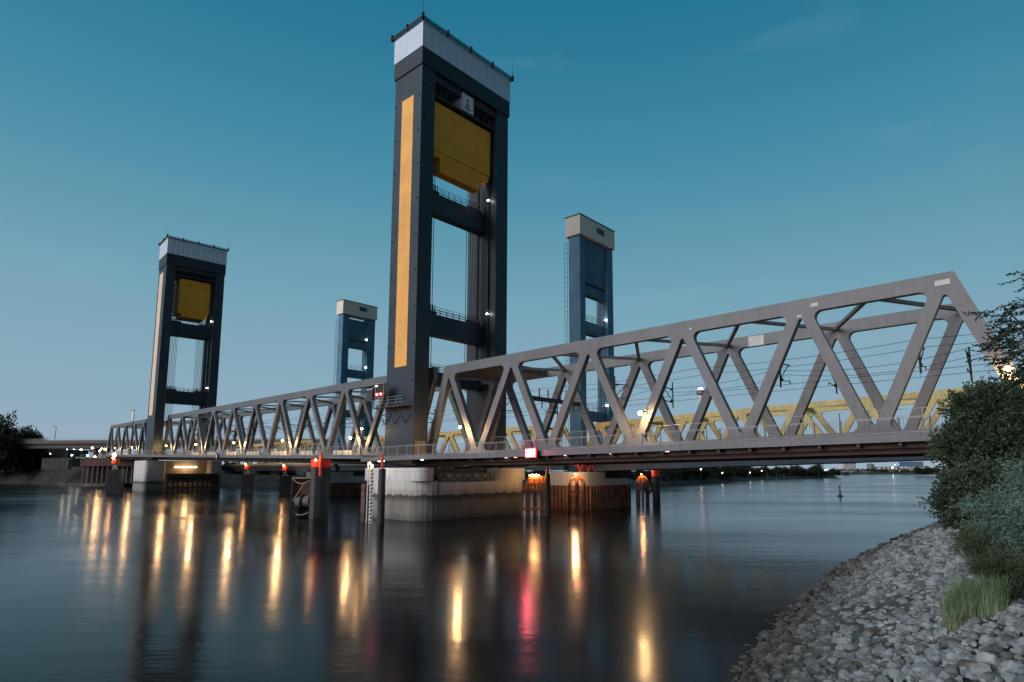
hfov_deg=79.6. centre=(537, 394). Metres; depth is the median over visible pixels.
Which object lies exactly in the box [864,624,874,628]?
stone
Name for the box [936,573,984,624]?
reed tuft
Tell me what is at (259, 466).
road truss span
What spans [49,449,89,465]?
shed
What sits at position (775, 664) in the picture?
stone
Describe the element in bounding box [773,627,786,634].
stone
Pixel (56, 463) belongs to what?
retaining wall
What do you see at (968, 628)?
stone
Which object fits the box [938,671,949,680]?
stone
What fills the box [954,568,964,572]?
stone
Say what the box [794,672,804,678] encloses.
stone
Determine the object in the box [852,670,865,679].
stone
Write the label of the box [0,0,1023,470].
sky
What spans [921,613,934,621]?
stone
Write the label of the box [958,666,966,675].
stone
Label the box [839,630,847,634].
stone
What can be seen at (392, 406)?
signal platform
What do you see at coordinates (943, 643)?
stone
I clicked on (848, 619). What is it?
stone
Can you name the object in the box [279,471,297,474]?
tree
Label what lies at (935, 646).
stone
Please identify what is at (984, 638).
stone
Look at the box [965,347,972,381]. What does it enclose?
overhead line bracket
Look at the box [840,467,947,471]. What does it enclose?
wood
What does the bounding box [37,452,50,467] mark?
tree
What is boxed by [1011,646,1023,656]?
stone
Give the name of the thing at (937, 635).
stone
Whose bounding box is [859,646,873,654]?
stone
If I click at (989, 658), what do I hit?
stone
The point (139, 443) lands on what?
railway truss span
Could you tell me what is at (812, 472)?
tree
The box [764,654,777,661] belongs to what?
stone
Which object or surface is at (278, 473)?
tree
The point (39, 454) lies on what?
tree
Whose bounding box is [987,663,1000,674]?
stone
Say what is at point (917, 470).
tree
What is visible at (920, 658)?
stone
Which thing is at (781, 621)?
stone
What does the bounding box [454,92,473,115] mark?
sign
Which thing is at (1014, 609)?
stone
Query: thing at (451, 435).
road truss span
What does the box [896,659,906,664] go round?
stone
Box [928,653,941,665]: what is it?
stone
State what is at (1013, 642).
stone
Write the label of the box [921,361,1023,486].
bush
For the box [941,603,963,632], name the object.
reed tuft
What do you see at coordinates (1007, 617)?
stone
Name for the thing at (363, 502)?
mooring pile with ladder
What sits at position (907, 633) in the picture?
stone
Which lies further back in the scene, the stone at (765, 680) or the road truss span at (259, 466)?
the road truss span at (259, 466)
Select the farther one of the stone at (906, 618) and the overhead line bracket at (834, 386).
the overhead line bracket at (834, 386)
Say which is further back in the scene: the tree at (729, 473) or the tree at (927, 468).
the tree at (927, 468)
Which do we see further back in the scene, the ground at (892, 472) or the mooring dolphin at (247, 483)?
the ground at (892, 472)
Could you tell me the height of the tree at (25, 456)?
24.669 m
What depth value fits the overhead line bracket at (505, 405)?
79.82 m
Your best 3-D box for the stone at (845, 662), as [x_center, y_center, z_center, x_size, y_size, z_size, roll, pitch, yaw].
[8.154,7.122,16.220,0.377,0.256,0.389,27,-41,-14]
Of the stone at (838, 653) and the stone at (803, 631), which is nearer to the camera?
the stone at (838, 653)
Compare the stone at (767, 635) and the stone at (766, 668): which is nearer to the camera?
the stone at (766, 668)
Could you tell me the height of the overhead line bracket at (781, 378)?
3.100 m
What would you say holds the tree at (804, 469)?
on the ground at (73, 475)
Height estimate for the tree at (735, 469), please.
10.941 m
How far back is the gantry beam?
77.83 m
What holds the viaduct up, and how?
on the ground at (73, 475)
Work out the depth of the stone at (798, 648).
19.20 m
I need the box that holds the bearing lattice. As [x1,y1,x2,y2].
[577,465,600,471]
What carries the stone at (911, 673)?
on the riprap at (901, 570)
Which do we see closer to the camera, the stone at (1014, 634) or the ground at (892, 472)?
the stone at (1014, 634)
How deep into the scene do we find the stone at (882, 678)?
13.99 m
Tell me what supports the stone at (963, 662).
on the riprap at (901, 570)
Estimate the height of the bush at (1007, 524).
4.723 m
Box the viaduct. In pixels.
[2,437,328,471]
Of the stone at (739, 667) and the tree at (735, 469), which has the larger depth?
the tree at (735, 469)
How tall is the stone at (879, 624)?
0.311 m
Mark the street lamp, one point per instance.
(702, 390)
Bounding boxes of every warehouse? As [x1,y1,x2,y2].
[874,467,899,469]
[896,466,926,470]
[899,462,922,465]
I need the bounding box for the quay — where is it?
[75,454,157,483]
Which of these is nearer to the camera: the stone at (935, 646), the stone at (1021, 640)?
the stone at (1021, 640)
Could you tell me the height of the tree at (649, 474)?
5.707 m
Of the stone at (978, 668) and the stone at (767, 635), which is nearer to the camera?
the stone at (978, 668)
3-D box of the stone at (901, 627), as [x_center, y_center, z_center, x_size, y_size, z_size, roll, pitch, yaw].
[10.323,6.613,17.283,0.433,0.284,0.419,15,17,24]
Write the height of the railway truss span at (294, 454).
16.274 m
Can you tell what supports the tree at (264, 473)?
on the ground at (73, 475)
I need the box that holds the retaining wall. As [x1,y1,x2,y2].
[41,458,71,469]
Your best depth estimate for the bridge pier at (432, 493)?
82.06 m
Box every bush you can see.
[913,447,1023,547]
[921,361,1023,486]
[946,520,1023,602]
[948,452,1023,560]
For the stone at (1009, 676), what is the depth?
11.78 m
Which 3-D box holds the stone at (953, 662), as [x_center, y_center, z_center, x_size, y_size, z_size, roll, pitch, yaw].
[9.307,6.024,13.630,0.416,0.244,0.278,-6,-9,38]
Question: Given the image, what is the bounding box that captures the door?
[414,441,425,454]
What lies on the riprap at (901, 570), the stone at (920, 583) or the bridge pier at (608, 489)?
the stone at (920, 583)
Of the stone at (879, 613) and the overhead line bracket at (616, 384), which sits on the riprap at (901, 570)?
the stone at (879, 613)
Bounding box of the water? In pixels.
[0,474,945,681]
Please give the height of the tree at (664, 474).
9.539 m
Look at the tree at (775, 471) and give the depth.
511.27 m
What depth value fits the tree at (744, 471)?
449.06 m
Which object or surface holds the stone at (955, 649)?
on the riprap at (901, 570)
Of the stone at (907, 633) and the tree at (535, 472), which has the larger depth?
the tree at (535, 472)
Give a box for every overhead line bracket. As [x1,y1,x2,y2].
[340,414,349,426]
[500,398,514,415]
[544,396,557,415]
[614,376,628,400]
[661,382,673,407]
[779,364,790,386]
[828,377,837,393]
[919,347,926,372]
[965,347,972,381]
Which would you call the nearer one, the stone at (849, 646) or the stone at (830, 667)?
the stone at (830, 667)
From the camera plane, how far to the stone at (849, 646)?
17.37 m
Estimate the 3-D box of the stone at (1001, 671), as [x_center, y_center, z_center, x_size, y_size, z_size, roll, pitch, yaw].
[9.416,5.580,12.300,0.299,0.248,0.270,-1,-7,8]
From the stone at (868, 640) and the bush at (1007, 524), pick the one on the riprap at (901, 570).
the stone at (868, 640)
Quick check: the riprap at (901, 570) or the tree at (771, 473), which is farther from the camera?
the tree at (771, 473)
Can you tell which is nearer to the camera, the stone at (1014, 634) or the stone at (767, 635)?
the stone at (1014, 634)
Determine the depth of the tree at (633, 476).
261.89 m
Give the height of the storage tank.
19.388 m
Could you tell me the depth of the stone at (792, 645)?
19.88 m
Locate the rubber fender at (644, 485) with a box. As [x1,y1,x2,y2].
[643,480,652,493]
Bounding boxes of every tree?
[0,410,22,478]
[5,425,41,474]
[9,427,41,473]
[33,449,50,469]
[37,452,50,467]
[222,461,244,473]
[252,462,273,474]
[270,471,290,474]
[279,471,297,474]
[526,470,542,477]
[628,471,637,479]
[633,470,646,478]
[645,470,651,479]
[660,469,672,481]
[667,469,674,480]
[669,469,683,479]
[686,469,697,479]
[694,468,703,478]
[700,468,712,478]
[708,468,720,478]
[719,470,726,477]
[721,467,734,478]
[729,467,739,476]
[736,470,742,477]
[738,467,749,476]
[746,467,755,476]
[754,467,765,476]
[759,466,769,475]
[766,469,774,476]
[771,468,778,476]
[774,466,786,475]
[782,466,790,475]
[788,468,795,475]
[790,465,802,475]
[796,465,808,476]
[806,466,817,475]
[807,464,823,476]
[827,467,836,475]
[913,467,923,474]
[924,466,933,474]
[961,270,1023,404]
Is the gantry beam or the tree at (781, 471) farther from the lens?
the tree at (781, 471)
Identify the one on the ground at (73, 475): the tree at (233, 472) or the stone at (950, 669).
the tree at (233, 472)
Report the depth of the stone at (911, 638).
16.11 m
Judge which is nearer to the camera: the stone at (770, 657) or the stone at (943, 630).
the stone at (943, 630)
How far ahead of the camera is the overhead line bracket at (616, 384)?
68.38 m
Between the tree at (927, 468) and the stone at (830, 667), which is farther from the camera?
the tree at (927, 468)
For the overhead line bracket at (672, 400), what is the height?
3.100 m
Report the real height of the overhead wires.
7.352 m
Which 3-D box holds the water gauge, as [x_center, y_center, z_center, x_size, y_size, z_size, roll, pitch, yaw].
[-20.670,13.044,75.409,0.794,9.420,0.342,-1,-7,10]
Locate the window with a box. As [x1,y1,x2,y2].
[597,227,603,235]
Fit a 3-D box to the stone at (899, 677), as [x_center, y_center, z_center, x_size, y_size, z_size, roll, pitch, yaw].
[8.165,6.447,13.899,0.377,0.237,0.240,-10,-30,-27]
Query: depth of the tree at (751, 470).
466.38 m
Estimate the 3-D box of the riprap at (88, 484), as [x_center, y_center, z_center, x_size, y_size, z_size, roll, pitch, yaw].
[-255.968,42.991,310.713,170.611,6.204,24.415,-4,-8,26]
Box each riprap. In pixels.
[58,483,104,485]
[726,521,1023,681]
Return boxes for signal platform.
[373,395,411,424]
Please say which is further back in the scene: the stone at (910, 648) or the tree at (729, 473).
the tree at (729, 473)
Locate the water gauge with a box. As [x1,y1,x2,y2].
[366,462,373,522]
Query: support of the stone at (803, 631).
on the riprap at (901, 570)
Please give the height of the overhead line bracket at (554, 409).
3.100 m
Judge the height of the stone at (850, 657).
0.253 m
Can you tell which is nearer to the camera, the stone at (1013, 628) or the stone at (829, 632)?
the stone at (1013, 628)
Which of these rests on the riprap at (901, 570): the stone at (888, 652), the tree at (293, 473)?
the stone at (888, 652)
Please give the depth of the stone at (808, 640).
19.72 m
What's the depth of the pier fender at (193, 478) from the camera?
188.49 m
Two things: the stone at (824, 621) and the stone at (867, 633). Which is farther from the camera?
the stone at (824, 621)
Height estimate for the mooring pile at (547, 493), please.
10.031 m
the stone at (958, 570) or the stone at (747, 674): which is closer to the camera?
the stone at (747, 674)
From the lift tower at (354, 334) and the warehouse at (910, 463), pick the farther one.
the warehouse at (910, 463)
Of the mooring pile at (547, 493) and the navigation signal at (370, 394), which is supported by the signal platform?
the navigation signal at (370, 394)
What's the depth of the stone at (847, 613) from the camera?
21.59 m
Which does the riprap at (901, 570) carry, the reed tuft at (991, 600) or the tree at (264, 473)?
the reed tuft at (991, 600)
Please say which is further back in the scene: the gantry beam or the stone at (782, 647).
the gantry beam
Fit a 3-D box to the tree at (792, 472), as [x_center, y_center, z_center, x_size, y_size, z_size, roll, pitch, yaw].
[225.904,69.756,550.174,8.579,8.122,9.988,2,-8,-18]
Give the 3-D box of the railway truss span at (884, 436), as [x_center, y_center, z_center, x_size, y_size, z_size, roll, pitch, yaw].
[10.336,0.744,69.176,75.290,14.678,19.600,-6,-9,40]
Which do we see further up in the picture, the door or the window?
the window
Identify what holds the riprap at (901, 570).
on the ground at (856, 635)
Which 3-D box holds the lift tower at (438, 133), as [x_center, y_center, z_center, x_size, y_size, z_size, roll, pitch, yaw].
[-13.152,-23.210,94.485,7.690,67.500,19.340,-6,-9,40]
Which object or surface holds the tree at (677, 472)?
on the ground at (73, 475)
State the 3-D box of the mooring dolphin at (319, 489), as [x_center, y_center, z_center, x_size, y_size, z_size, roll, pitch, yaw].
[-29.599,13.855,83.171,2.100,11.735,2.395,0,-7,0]
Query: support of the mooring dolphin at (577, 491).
in the water
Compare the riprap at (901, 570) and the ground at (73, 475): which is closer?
the riprap at (901, 570)
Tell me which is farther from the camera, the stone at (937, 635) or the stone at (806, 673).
the stone at (806, 673)
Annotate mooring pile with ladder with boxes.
[360,484,369,521]
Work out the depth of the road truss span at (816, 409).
89.16 m
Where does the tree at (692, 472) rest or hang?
on the ground at (73, 475)
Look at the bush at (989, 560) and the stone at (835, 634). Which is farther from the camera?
the stone at (835, 634)
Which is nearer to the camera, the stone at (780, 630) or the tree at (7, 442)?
the stone at (780, 630)
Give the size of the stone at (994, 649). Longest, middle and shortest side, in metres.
0.429 x 0.279 x 0.271 m
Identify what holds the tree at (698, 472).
on the ground at (73, 475)
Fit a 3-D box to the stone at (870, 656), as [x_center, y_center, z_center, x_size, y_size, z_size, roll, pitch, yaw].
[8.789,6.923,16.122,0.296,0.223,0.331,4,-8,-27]
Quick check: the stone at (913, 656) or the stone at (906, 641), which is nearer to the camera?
the stone at (913, 656)
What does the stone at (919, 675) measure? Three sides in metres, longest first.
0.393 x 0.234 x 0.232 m
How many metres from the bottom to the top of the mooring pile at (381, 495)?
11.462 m
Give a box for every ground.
[0,466,836,491]
[527,471,942,473]
[736,524,1022,681]
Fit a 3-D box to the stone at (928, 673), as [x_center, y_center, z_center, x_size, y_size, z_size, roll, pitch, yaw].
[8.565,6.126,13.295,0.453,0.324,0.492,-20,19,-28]
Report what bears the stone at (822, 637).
on the riprap at (901, 570)
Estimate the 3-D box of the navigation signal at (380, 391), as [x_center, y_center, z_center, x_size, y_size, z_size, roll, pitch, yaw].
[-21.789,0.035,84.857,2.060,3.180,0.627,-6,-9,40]
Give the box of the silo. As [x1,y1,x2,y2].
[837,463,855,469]
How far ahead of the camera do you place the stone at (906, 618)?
18.22 m
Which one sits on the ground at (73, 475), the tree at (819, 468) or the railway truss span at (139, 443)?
the tree at (819, 468)
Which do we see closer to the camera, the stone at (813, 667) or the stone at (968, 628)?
the stone at (968, 628)
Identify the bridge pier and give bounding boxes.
[132,460,221,492]
[306,471,368,495]
[365,466,524,520]
[542,471,630,509]
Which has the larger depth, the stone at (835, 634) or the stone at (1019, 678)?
the stone at (835, 634)
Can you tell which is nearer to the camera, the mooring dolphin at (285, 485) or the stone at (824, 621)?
the stone at (824, 621)
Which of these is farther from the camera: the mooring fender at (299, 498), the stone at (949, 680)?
the mooring fender at (299, 498)
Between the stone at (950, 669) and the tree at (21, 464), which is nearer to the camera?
the stone at (950, 669)
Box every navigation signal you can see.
[366,388,374,407]
[375,383,386,405]
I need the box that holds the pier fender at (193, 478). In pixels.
[166,474,219,492]
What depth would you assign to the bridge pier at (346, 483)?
160.52 m
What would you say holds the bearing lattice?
on the bridge pier at (608, 489)
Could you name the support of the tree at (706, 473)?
on the ground at (73, 475)
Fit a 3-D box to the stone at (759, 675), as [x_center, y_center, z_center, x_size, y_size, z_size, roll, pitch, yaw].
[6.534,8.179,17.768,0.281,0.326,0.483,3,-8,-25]
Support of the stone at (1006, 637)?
on the riprap at (901, 570)
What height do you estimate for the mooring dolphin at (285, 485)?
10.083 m
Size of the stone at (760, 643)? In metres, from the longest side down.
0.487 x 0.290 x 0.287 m
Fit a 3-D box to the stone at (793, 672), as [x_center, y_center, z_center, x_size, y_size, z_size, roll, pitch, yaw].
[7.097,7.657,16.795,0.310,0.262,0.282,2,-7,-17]
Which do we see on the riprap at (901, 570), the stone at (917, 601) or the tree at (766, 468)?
the stone at (917, 601)
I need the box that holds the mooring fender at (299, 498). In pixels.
[289,477,310,517]
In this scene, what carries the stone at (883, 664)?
on the riprap at (901, 570)
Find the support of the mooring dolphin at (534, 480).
in the water
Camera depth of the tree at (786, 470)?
533.08 m
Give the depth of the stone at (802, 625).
22.28 m
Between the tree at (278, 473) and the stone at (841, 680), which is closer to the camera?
the stone at (841, 680)
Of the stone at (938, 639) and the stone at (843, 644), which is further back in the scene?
the stone at (843, 644)
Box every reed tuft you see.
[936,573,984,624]
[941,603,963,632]
[966,572,1011,618]
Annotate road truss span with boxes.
[219,440,361,470]
[338,426,569,470]
[569,384,998,471]
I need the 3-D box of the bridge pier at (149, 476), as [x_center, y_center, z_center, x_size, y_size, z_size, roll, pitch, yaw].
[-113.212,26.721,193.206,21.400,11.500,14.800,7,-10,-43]
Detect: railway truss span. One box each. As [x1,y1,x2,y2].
[98,419,195,459]
[140,367,497,464]
[361,271,1023,467]
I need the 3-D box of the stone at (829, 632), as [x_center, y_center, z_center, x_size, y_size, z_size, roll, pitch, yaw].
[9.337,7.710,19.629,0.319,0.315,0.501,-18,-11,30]
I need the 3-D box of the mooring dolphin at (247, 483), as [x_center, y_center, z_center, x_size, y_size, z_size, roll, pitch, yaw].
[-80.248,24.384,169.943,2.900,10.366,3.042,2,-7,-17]
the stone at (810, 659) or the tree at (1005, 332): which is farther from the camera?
the stone at (810, 659)
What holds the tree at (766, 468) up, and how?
on the ground at (73, 475)
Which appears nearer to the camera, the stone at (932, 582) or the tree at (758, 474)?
the stone at (932, 582)
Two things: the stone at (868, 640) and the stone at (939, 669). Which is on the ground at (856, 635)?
the stone at (939, 669)
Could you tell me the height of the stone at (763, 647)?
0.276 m
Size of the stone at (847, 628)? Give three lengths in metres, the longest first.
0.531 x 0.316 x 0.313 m
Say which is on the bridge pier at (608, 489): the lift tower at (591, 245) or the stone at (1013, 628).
the lift tower at (591, 245)
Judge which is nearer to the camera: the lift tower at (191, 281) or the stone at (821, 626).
the stone at (821, 626)
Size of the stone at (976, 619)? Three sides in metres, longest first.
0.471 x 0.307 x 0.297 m
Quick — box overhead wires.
[125,331,1023,442]
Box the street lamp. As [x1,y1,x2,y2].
[696,387,703,433]
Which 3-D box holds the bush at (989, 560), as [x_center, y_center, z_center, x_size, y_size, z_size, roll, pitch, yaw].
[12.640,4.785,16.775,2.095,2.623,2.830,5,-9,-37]
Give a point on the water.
(696, 582)
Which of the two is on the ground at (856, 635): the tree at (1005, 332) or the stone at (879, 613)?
the tree at (1005, 332)
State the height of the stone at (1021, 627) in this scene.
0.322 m
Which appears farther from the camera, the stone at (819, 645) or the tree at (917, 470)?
the tree at (917, 470)
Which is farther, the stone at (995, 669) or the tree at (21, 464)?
the tree at (21, 464)
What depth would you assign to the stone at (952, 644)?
14.62 m
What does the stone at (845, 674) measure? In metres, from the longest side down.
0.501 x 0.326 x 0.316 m
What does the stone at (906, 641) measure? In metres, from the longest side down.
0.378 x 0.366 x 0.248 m
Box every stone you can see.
[735,665,744,671]
[744,671,752,677]
[756,671,769,679]
[757,641,765,646]
[760,645,769,649]
[761,678,770,681]
[762,666,770,670]
[764,633,773,639]
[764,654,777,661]
[770,638,780,643]
[771,661,782,667]
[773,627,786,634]
[775,656,782,661]
[777,619,788,624]
[779,644,787,650]
[788,641,799,649]
[790,670,800,677]
[793,645,805,652]
[794,620,803,626]
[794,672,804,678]
[798,623,805,628]
[799,628,808,634]
[801,670,812,677]
[803,655,816,664]
[805,638,814,643]
[807,642,816,646]
[807,663,822,671]
[815,624,827,630]
[815,642,824,649]
[820,618,829,624]
[820,635,827,640]
[825,630,833,635]
[826,665,834,670]
[831,637,839,642]
[832,632,842,636]
[833,650,848,657]
[835,645,844,650]
[835,678,846,681]
[838,669,850,680]
[839,626,851,630]
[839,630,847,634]
[839,641,847,646]
[839,658,852,667]
[842,636,853,642]
[843,611,853,616]
[843,653,856,661]
[844,616,855,622]
[844,643,857,650]
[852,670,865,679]
[854,676,869,681]
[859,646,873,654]
[860,637,872,643]
[862,630,874,636]
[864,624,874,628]
[866,654,876,659]
[874,611,884,617]
[874,675,891,681]
[875,644,887,655]
[876,622,885,626]
[880,660,888,668]
[881,589,891,595]
[884,649,895,656]
[887,661,902,668]
[887,669,905,681]
[894,673,905,681]
[895,633,905,642]
[896,624,907,631]
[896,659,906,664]
[899,614,914,623]
[901,631,912,635]
[901,667,917,681]
[902,637,913,644]
[903,635,915,640]
[904,625,921,633]
[906,653,916,661]
[907,644,916,652]
[911,599,925,605]
[912,663,926,675]
[913,645,924,654]
[914,643,928,653]
[914,655,927,663]
[916,580,925,586]
[917,671,921,679]
[918,620,933,628]
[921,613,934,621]
[921,666,939,681]
[924,648,941,655]
[925,579,936,585]
[925,661,935,666]
[926,594,934,600]
[928,644,942,648]
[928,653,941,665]
[933,627,947,635]
[933,633,944,639]
[934,666,943,672]
[936,636,947,644]
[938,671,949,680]
[940,637,960,648]
[944,664,960,674]
[944,678,956,681]
[946,660,957,664]
[947,640,960,648]
[951,646,960,651]
[952,573,964,580]
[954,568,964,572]
[955,648,971,655]
[955,659,974,668]
[957,651,968,659]
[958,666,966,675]
[959,625,974,633]
[962,655,974,660]
[964,669,972,677]
[968,616,984,625]
[970,662,992,675]
[976,651,1000,665]
[978,634,996,644]
[980,644,1003,656]
[982,672,1000,681]
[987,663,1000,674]
[997,631,1020,638]
[998,667,1004,673]
[1001,634,1014,648]
[1001,660,1023,672]
[1002,614,1015,622]
[1004,625,1020,634]
[1005,671,1016,681]
[1006,638,1022,646]
[1007,605,1023,616]
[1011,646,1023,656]
[1012,673,1023,681]
[1017,636,1023,646]
[1017,669,1023,674]
[1018,621,1023,633]
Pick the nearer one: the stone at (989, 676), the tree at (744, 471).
the stone at (989, 676)
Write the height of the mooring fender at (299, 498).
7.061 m
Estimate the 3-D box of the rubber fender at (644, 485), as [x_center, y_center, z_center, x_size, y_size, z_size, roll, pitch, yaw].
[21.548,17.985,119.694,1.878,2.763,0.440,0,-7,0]
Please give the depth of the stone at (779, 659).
18.98 m
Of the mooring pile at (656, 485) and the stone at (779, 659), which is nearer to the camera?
the stone at (779, 659)
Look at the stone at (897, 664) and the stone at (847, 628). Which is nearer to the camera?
the stone at (897, 664)
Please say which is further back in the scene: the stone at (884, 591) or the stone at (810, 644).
the stone at (884, 591)
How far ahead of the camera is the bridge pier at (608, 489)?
104.36 m
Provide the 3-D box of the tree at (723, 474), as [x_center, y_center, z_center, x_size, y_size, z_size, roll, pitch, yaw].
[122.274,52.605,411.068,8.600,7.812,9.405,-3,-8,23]
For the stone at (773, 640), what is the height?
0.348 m
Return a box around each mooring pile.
[377,453,385,524]
[545,466,549,515]
[652,470,660,503]
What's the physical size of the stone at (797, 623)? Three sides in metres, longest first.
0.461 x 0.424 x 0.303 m
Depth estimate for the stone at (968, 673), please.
12.81 m
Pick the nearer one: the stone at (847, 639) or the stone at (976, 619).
the stone at (976, 619)
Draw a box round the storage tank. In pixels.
[866,463,873,468]
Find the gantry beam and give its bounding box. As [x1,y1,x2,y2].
[532,388,579,411]
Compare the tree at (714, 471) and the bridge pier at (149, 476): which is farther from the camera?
the tree at (714, 471)
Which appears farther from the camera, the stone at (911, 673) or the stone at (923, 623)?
the stone at (923, 623)
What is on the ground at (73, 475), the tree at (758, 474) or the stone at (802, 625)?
the tree at (758, 474)
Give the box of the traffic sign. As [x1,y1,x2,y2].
[525,448,539,457]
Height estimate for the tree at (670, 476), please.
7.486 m
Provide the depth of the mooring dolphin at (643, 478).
120.26 m
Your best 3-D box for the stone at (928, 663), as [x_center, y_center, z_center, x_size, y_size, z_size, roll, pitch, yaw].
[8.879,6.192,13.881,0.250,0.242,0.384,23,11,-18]
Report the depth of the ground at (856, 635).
19.05 m
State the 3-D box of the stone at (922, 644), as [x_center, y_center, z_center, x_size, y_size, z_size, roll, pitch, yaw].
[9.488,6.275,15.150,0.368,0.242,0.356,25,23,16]
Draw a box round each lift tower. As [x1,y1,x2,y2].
[144,234,228,458]
[332,299,377,466]
[384,0,513,463]
[564,213,614,445]
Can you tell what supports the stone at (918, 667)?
on the riprap at (901, 570)
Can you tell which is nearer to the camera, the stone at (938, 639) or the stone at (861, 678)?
the stone at (861, 678)
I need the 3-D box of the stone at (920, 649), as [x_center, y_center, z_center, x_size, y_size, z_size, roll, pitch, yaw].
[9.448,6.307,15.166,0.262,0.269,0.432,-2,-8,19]
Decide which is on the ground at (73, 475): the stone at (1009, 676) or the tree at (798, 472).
the tree at (798, 472)
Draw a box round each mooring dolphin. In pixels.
[105,457,124,493]
[241,464,253,493]
[279,465,291,493]
[309,453,330,518]
[522,474,544,514]
[568,474,585,512]
[636,474,649,503]
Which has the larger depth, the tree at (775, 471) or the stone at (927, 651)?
the tree at (775, 471)
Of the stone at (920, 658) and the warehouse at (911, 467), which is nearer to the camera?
the stone at (920, 658)
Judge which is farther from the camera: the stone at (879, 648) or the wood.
the wood
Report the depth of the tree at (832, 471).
626.62 m
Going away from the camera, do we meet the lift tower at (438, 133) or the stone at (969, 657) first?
the stone at (969, 657)
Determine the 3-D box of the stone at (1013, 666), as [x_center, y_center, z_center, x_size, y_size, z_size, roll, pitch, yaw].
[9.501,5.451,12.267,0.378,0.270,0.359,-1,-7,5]
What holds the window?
in the lift tower at (591, 245)
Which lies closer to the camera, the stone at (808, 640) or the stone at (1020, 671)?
the stone at (1020, 671)
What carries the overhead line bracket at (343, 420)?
attached to the railway truss span at (294, 454)
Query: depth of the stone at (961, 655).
13.88 m
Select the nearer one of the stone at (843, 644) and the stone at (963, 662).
the stone at (963, 662)
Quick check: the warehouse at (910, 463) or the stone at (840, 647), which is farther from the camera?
the warehouse at (910, 463)
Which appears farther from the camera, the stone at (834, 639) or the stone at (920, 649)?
the stone at (834, 639)
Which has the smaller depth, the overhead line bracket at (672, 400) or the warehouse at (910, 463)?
the overhead line bracket at (672, 400)
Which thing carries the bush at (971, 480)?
on the ground at (856, 635)
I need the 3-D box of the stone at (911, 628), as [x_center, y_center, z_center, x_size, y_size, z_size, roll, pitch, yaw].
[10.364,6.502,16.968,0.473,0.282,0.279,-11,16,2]
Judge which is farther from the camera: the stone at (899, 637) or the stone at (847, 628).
the stone at (847, 628)
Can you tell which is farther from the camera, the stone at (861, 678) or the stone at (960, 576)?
the stone at (960, 576)
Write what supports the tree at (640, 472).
on the ground at (73, 475)
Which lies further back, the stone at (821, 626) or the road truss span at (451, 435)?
the road truss span at (451, 435)
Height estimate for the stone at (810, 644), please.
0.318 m
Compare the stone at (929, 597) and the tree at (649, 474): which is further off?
the tree at (649, 474)
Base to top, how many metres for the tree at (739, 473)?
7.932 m
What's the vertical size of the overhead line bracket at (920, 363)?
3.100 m
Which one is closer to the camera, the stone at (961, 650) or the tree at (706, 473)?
the stone at (961, 650)
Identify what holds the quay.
on the ground at (73, 475)
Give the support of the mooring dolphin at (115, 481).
in the water
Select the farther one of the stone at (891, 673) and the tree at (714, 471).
the tree at (714, 471)

